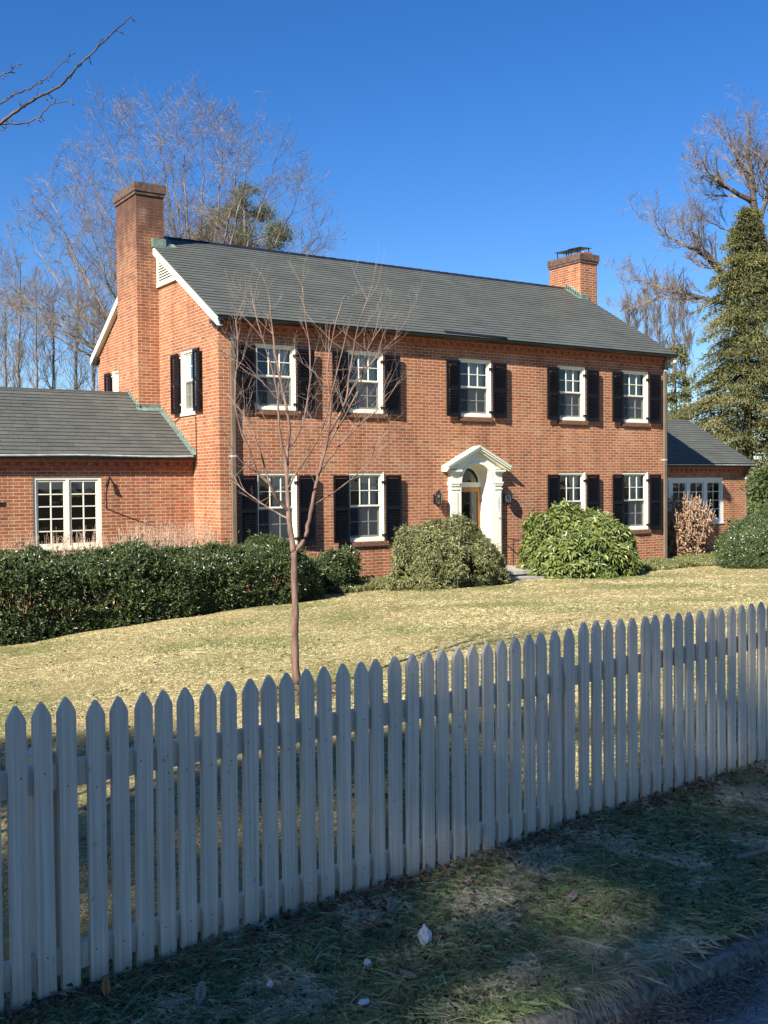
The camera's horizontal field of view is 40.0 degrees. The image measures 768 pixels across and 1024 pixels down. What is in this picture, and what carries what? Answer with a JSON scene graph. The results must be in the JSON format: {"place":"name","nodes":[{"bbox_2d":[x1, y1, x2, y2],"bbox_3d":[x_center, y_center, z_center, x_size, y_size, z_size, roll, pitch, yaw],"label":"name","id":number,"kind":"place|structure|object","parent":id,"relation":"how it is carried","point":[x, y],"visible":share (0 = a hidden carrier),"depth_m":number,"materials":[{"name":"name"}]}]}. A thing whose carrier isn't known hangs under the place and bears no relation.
{"place":"outdoors","nodes":[
{"label":"outdoors","id":0,"kind":"place"},
{"bbox_2d":[0,550,767,1023],"bbox_3d":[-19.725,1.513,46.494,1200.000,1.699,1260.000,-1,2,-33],"label":"lawn","id":1,"kind":"structure","parent":0,"point":[312,628],"depth_m":13.30,"materials":[{"name":"beige plant"}]},
{"bbox_2d":[0,262,18,385],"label":"bare tree","id":2,"kind":"object","parent":1,"relation":"on","point":[4,320],"visible":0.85,"depth_m":57.98,"materials":[{"name":"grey plant"}]},
{"bbox_2d":[0,221,37,387],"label":"bare tree","id":3,"kind":"object","parent":1,"relation":"on","point":[18,370],"visible":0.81,"depth_m":57.94,"materials":[{"name":"grey plant"}]},
{"bbox_2d":[0,274,37,386],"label":"bare tree","id":4,"kind":"object","parent":1,"relation":"on","point":[2,363],"visible":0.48,"depth_m":69.95,"materials":[{"name":"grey plant"}]},
{"bbox_2d":[4,262,67,388],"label":"bare tree","id":5,"kind":"object","parent":1,"relation":"on","point":[35,367],"visible":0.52,"depth_m":63.92,"materials":[{"name":"grey plant"}]},
{"bbox_2d":[22,270,86,388],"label":"bare tree","id":6,"kind":"object","parent":1,"relation":"on","point":[52,360],"visible":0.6,"depth_m":59.91,"materials":[{"name":"grey plant"}]},
{"bbox_2d":[0,141,122,388],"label":"bare tree","id":7,"kind":"object","parent":1,"relation":"on","point":[97,300],"visible":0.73,"depth_m":41.68,"materials":[{"name":"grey plant"}]},
{"bbox_2d":[0,14,134,130],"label":"street tree","id":8,"kind":"object","parent":1,"relation":"on","point":[11,114],"visible":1,"depth_m":5.62,"materials":[{"name":"brown plant"}]},
{"bbox_2d":[2,523,136,615],"bbox_3d":[-5.956,1.088,20.043,2.692,1.742,1.413,-1,2,-33],"label":"dried shrub","id":9,"kind":"object","parent":1,"relation":"on","point":[63,539],"visible":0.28,"depth_m":20.02,"materials":[{"name":"beige plant"}]},
{"bbox_2d":[44,252,95,389],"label":"bare tree","id":10,"kind":"object","parent":1,"relation":"on","point":[76,365],"visible":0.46,"depth_m":65.94,"materials":[{"name":"grey plant"}]},
{"bbox_2d":[57,267,112,390],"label":"bare tree","id":11,"kind":"object","parent":1,"relation":"on","point":[93,384],"visible":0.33,"depth_m":61.95,"materials":[{"name":"grey plant"}]},
{"bbox_2d":[0,529,325,645],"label":"laurel hedge","id":12,"kind":"object","parent":1,"relation":"on","point":[195,574],"visible":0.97,"depth_m":17.86,"materials":[{"name":"green plant"}]},
{"bbox_2d":[105,515,238,602],"bbox_3d":[-4.171,0.926,21.155,2.732,1.761,1.651,-1,2,-33],"label":"dried shrub","id":13,"kind":"object","parent":1,"relation":"on","point":[171,541],"visible":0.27,"depth_m":20.98,"materials":[{"name":"beige plant"}]},
{"bbox_2d":[58,70,349,305],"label":"bare tree","id":14,"kind":"object","parent":1,"relation":"on","point":[201,229],"visible":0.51,"depth_m":45.41,"materials":[{"name":"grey plant"}]},
{"bbox_2d":[185,177,296,250],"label":"pine tree","id":15,"kind":"object","parent":1,"relation":"on","point":[283,236],"visible":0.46,"depth_m":55.62,"materials":[{"name":"green plant"}]},
{"bbox_2d":[237,680,352,703],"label":"bark mulch","id":16,"kind":"object","parent":1,"relation":"on","point":[296,693],"visible":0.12,"depth_m":9.93,"materials":[{"name":"brown plant"}]},
{"bbox_2d":[178,242,434,684],"bbox_3d":[-0.695,-0.539,10.064,2.450,4.331,1.437,-1,1,-7],"label":"young tree","id":17,"kind":"object","parent":1,"relation":"on","point":[294,550],"visible":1,"depth_m":9.97,"materials":[{"name":"brown plant"}]},
{"bbox_2d":[312,545,359,593],"bbox_3d":[-1.098,1.174,21.209,1.448,1.038,1.184,-1,2,-33],"label":"laurel bush","id":18,"kind":"object","parent":1,"relation":"on","point":[340,567],"visible":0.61,"depth_m":20.93,"materials":[{"name":"green plant"}]},
{"bbox_2d":[340,543,364,579],"bbox_3d":[-0.718,1.140,22.417,0.658,0.971,0.712,-1,2,-33],"label":"young laurel","id":19,"kind":"object","parent":1,"relation":"on","point":[350,548],"visible":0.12,"depth_m":22.39,"materials":[{"name":"green plant"}]},
{"bbox_2d":[363,958,371,965],"bbox_3d":[-0.059,1.616,3.788,0.033,0.029,0.027,-1,1,-12],"label":"litter scrap","id":20,"kind":"object","parent":1,"relation":"on","point":[367,962],"visible":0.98,"depth_m":3.78,"materials":[{"name":"white paper"}]},
{"bbox_2d":[0,181,755,610],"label":"brick house","id":21,"kind":"structure","parent":1,"relation":"on","point":[536,397],"depth_m":23.82,"materials":[{"name":"brick"}]},
{"bbox_2d":[33,476,102,550],"bbox_3d":[-6.309,0.023,21.047,1.360,1.455,0.180,-1,2,-33],"label":"window","id":22,"kind":"structure","parent":21,"relation":"in","point":[65,483],"depth_m":21.02,"materials":[{"name":"beige paint"}]},
{"bbox_2d":[111,370,118,391],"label":"window","id":23,"kind":"structure","parent":21,"relation":"in","point":[115,373],"depth_m":26.56,"materials":[{"name":"beige paint"}]},
{"bbox_2d":[179,348,195,413],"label":"window","id":24,"kind":"structure","parent":21,"relation":"in","point":[186,404],"depth_m":22.81,"materials":[{"name":"beige paint"}]},
{"bbox_2d":[255,343,296,410],"bbox_3d":[-2.292,-2.803,22.056,0.967,1.358,0.258,-1,2,-33],"label":"window","id":25,"kind":"structure","parent":21,"relation":"in","point":[266,401],"depth_m":22.13,"materials":[{"name":"beige paint"}]},
{"bbox_2d":[256,473,298,544],"bbox_3d":[-2.268,-0.064,22.125,0.967,1.518,0.258,-1,2,-33],"label":"window","id":26,"kind":"structure","parent":21,"relation":"in","point":[269,521],"depth_m":22.20,"materials":[{"name":"beige paint"}]},
{"bbox_2d":[347,350,384,413],"bbox_3d":[-0.448,-2.850,23.263,0.950,1.358,0.258,-1,2,-33],"label":"window","id":27,"kind":"structure","parent":21,"relation":"in","point":[371,380],"depth_m":23.34,"materials":[{"name":"beige paint"}]},
{"bbox_2d":[348,472,385,541],"bbox_3d":[-0.424,-0.111,23.332,0.950,1.518,0.258,-1,2,-33],"label":"window","id":28,"kind":"structure","parent":21,"relation":"in","point":[366,519],"depth_m":23.43,"materials":[{"name":"beige paint"}]},
{"bbox_2d":[433,490,442,505],"bbox_3d":[1.238,-0.322,24.169,0.169,0.380,0.255,-1,2,-33],"label":"wall lantern","id":29,"kind":"object","parent":21,"relation":"attached to","point":[436,498],"depth_m":24.14,"materials":[{"name":"black metal"}]},
{"bbox_2d":[461,487,480,529],"bbox_3d":[1.973,0.377,25.146,0.800,1.940,0.150,-1,2,-33],"label":"front door","id":30,"kind":"structure","parent":21,"relation":"in","point":[463,489],"depth_m":25.28,"materials":[{"name":"brown wood"}]},
{"bbox_2d":[459,358,492,417],"bbox_3d":[2.109,-2.916,24.937,0.977,1.358,0.258,-1,2,-33],"label":"window","id":31,"kind":"structure","parent":21,"relation":"in","point":[475,397],"depth_m":25.03,"materials":[{"name":"beige paint"}]},
{"bbox_2d":[503,489,512,504],"bbox_3d":[2.969,-0.366,25.303,0.169,0.380,0.255,-1,2,-33],"label":"wall lantern","id":32,"kind":"object","parent":21,"relation":"attached to","point":[505,495],"depth_m":25.28,"materials":[{"name":"black metal"}]},
{"bbox_2d":[558,365,585,420],"bbox_3d":[4.674,-2.981,26.616,0.938,1.358,0.258,-1,2,-33],"label":"window","id":33,"kind":"structure","parent":21,"relation":"in","point":[572,401],"depth_m":26.71,"materials":[{"name":"beige paint"}]},
{"bbox_2d":[558,472,586,510],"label":"window","id":34,"kind":"structure","parent":21,"relation":"in","point":[577,480],"depth_m":26.85,"materials":[{"name":"beige paint"}]},
{"bbox_2d":[622,370,648,422],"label":"window","id":35,"kind":"structure","parent":21,"relation":"in","point":[635,404],"depth_m":27.96,"materials":[{"name":"beige paint"}]},
{"bbox_2d":[622,472,648,529],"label":"window","id":36,"kind":"structure","parent":21,"relation":"in","point":[635,507],"depth_m":28.04,"materials":[{"name":"beige paint"}]},
{"bbox_2d":[668,477,723,523],"bbox_3d":[8.551,-0.311,31.543,4.730,1.425,0.125,-1,2,-33],"label":"window","id":37,"kind":"structure","parent":21,"relation":"in","point":[686,481],"depth_m":32.35,"materials":[{"name":"grey paint"}]},
{"bbox_2d":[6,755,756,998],"bbox_3d":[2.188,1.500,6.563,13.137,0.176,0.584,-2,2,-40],"label":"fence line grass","id":38,"kind":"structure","parent":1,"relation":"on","point":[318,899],"depth_m":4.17,"materials":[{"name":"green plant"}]},
{"bbox_2d":[0,602,767,1014],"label":"picket fence","id":39,"kind":"object","parent":1,"relation":"on","point":[50,948],"visible":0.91,"depth_m":4.28,"materials":[{"name":"grey paint"}]},
{"bbox_2d":[0,754,767,1023],"bbox_3d":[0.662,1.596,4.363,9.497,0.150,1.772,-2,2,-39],"label":"verge grass","id":40,"kind":"structure","parent":1,"relation":"on","point":[693,932],"depth_m":4.03,"materials":[{"name":"green plant"}]},
{"bbox_2d":[102,974,110,995],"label":"fallen leaf","id":41,"kind":"object","parent":40,"relation":"on","point":[106,983],"visible":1,"depth_m":3.56,"materials":[{"name":"plant"}]},
{"bbox_2d":[158,997,192,1006],"bbox_3d":[-0.669,1.575,3.394,0.110,0.019,0.039,-1,1,-12],"label":"fallen leaf","id":42,"kind":"object","parent":40,"relation":"on","point":[174,1001],"visible":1,"depth_m":3.40,"materials":[{"name":"grey plant"}]},
{"bbox_2d":[195,980,205,1002],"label":"fallen leaf","id":43,"kind":"object","parent":40,"relation":"on","point":[200,992],"visible":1,"depth_m":3.42,"materials":[{"name":"grey plant"}]},
{"bbox_2d":[266,979,273,987],"bbox_3d":[-0.389,1.613,3.610,0.026,0.029,0.027,-1,2,-33],"label":"litter scrap","id":44,"kind":"object","parent":40,"relation":"on","point":[269,984],"visible":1,"depth_m":3.60,"materials":[{"name":"white paper"}]},
{"bbox_2d":[358,998,368,1004],"bbox_3d":[-0.067,1.623,3.502,0.044,0.018,0.032,-1,2,-33],"label":"litter scrap","id":45,"kind":"object","parent":40,"relation":"on","point":[364,1001],"visible":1,"depth_m":3.49,"materials":[{"name":"white paper"}]},
{"bbox_2d":[359,918,381,929],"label":"fallen leaf","id":46,"kind":"object","parent":40,"relation":"on","point":[370,923],"visible":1,"depth_m":4.06,"materials":[{"name":"plant"}]},
{"bbox_2d":[0,760,767,1023],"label":"leaf litter","id":47,"kind":"object","parent":40,"relation":"on","point":[700,999],"visible":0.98,"depth_m":3.89,"materials":[{"name":"plant"}]},
{"bbox_2d":[386,897,394,911],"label":"fallen leaf","id":48,"kind":"object","parent":40,"relation":"on","point":[390,905],"visible":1,"depth_m":4.25,"materials":[{"name":"grey plant"}]},
{"bbox_2d":[398,969,417,977],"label":"fallen leaf","id":49,"kind":"object","parent":40,"relation":"on","point":[409,973],"visible":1,"depth_m":3.67,"materials":[{"name":"beige plant"}]},
{"bbox_2d":[417,923,431,944],"bbox_3d":[0.156,1.588,3.960,0.052,0.088,0.047,-1,2,-33],"label":"litter scrap","id":50,"kind":"object","parent":40,"relation":"on","point":[424,934],"visible":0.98,"depth_m":3.94,"materials":[{"name":"white paper"}]},
{"bbox_2d":[459,874,475,887],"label":"fallen leaf","id":51,"kind":"object","parent":40,"relation":"on","point":[466,881],"visible":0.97,"depth_m":4.52,"materials":[{"name":"beige plant"}]},
{"bbox_2d":[567,891,576,901],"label":"fallen leaf","id":52,"kind":"object","parent":40,"relation":"on","point":[573,897],"visible":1,"depth_m":4.34,"materials":[{"name":"beige plant"}]},
{"bbox_2d":[736,850,762,857],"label":"fallen leaf","id":53,"kind":"object","parent":40,"relation":"on","point":[747,854],"visible":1,"depth_m":4.81,"materials":[{"name":"grey plant"}]},
{"bbox_2d":[384,512,510,590],"bbox_3d":[1.220,0.830,21.803,2.981,1.691,2.200,-1,2,-33],"label":"round shrub","id":54,"kind":"object","parent":1,"relation":"on","point":[423,562],"visible":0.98,"depth_m":21.17,"materials":[{"name":"green plant"}]},
{"bbox_2d":[329,552,725,593],"bbox_3d":[4.592,1.345,25.414,14.543,0.328,2.647,-1,2,-33],"label":"ground cover","id":55,"kind":"object","parent":1,"relation":"on","point":[661,563],"visible":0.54,"depth_m":25.77,"materials":[{"name":"green plant"}]},
{"bbox_2d":[506,565,567,580],"bbox_3d":[3.030,1.451,24.239,2.300,0.320,2.140,-1,2,-33],"label":"door step","id":56,"kind":"object","parent":1,"relation":"on","point":[515,572],"depth_m":23.37,"materials":[{"name":"stone"}]},
{"bbox_2d":[502,537,521,565],"bbox_3d":[3.235,0.947,24.673,0.044,0.663,1.572,-2,2,-35],"label":"handrail","id":57,"kind":"object","parent":56,"relation":"on","point":[513,547],"visible":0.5,"depth_m":24.93,"materials":[{"name":"black metal"}]},
{"bbox_2d":[516,498,645,578],"bbox_3d":[4.505,0.640,24.321,3.248,1.963,2.706,-1,2,-33],"label":"rhododendron","id":58,"kind":"object","parent":1,"relation":"on","point":[570,541],"visible":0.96,"depth_m":23.50,"materials":[{"name":"green plant"}]},
{"bbox_2d":[616,282,644,328],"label":"bare sapling","id":59,"kind":"object","parent":1,"relation":"on","point":[635,323],"visible":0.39,"depth_m":61.95,"materials":[{"name":"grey plant"}]},
{"bbox_2d":[510,922,767,1023],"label":"kerb","id":60,"kind":"structure","parent":1,"relation":"on","point":[744,951],"depth_m":3.77,"materials":[{"name":"concrete"}]},
{"bbox_2d":[634,271,653,337],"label":"bare sapling","id":61,"kind":"object","parent":1,"relation":"on","point":[646,329],"visible":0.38,"depth_m":65.88,"materials":[{"name":"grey plant"}]},
{"bbox_2d":[641,265,677,372],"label":"bare sapling","id":62,"kind":"object","parent":1,"relation":"on","point":[660,326],"visible":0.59,"depth_m":59.85,"materials":[{"name":"grey plant"}]},
{"bbox_2d":[662,271,685,413],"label":"bare sapling","id":63,"kind":"object","parent":1,"relation":"on","point":[675,319],"visible":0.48,"depth_m":65.95,"materials":[{"name":"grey plant"}]},
{"bbox_2d":[667,344,697,419],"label":"hemlock tree","id":64,"kind":"object","parent":1,"relation":"on","point":[674,397],"visible":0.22,"depth_m":51.59,"materials":[{"name":"green plant"}]},
{"bbox_2d":[670,273,699,405],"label":"bare sapling","id":65,"kind":"object","parent":1,"relation":"on","point":[687,339],"visible":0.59,"depth_m":61.93,"materials":[{"name":"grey plant"}]},
{"bbox_2d":[603,80,767,324],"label":"bare oak","id":66,"kind":"object","parent":1,"relation":"on","point":[748,175],"visible":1,"depth_m":40.93,"materials":[{"name":"brown plant"}]},
{"bbox_2d":[668,492,717,556],"bbox_3d":[8.373,0.383,29.774,2.284,1.961,1.339,-1,2,-33],"label":"dried hydrangea","id":67,"kind":"object","parent":1,"relation":"on","point":[689,530],"visible":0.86,"depth_m":29.43,"materials":[{"name":"brown plant"}]},
{"bbox_2d":[667,204,767,514],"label":"hemlock tree","id":68,"kind":"object","parent":1,"relation":"on","point":[745,383],"visible":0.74,"depth_m":39.34,"materials":[{"name":"green plant"}]},
{"bbox_2d":[712,499,767,568],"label":"holly shrub","id":69,"kind":"object","parent":1,"relation":"on","point":[754,526],"visible":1,"depth_m":25.14,"materials":[{"name":"green plant"}]},
{"bbox_2d":[727,465,767,545],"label":"evergreen shrub","id":70,"kind":"object","parent":1,"relation":"on","point":[759,484],"visible":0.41,"depth_m":32.80,"materials":[{"name":"green plant"}]},
{"bbox_2d":[749,798,767,800],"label":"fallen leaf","id":71,"kind":"object","parent":1,"relation":"on","point":[766,799],"visible":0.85,"depth_m":5.64,"materials":[{"name":"plant"}]},
{"bbox_2d":[0,0,767,462],"label":"sky","id":72,"kind":"structure","parent":0,"point":[496,139],"materials":[{"name":"blue"}]},
{"bbox_2d":[626,964,767,1023],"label":"road","id":73,"kind":"structure","parent":0,"point":[752,1013],"depth_m":3.68,"materials":[{"name":"grey asphalt"}]}
]}

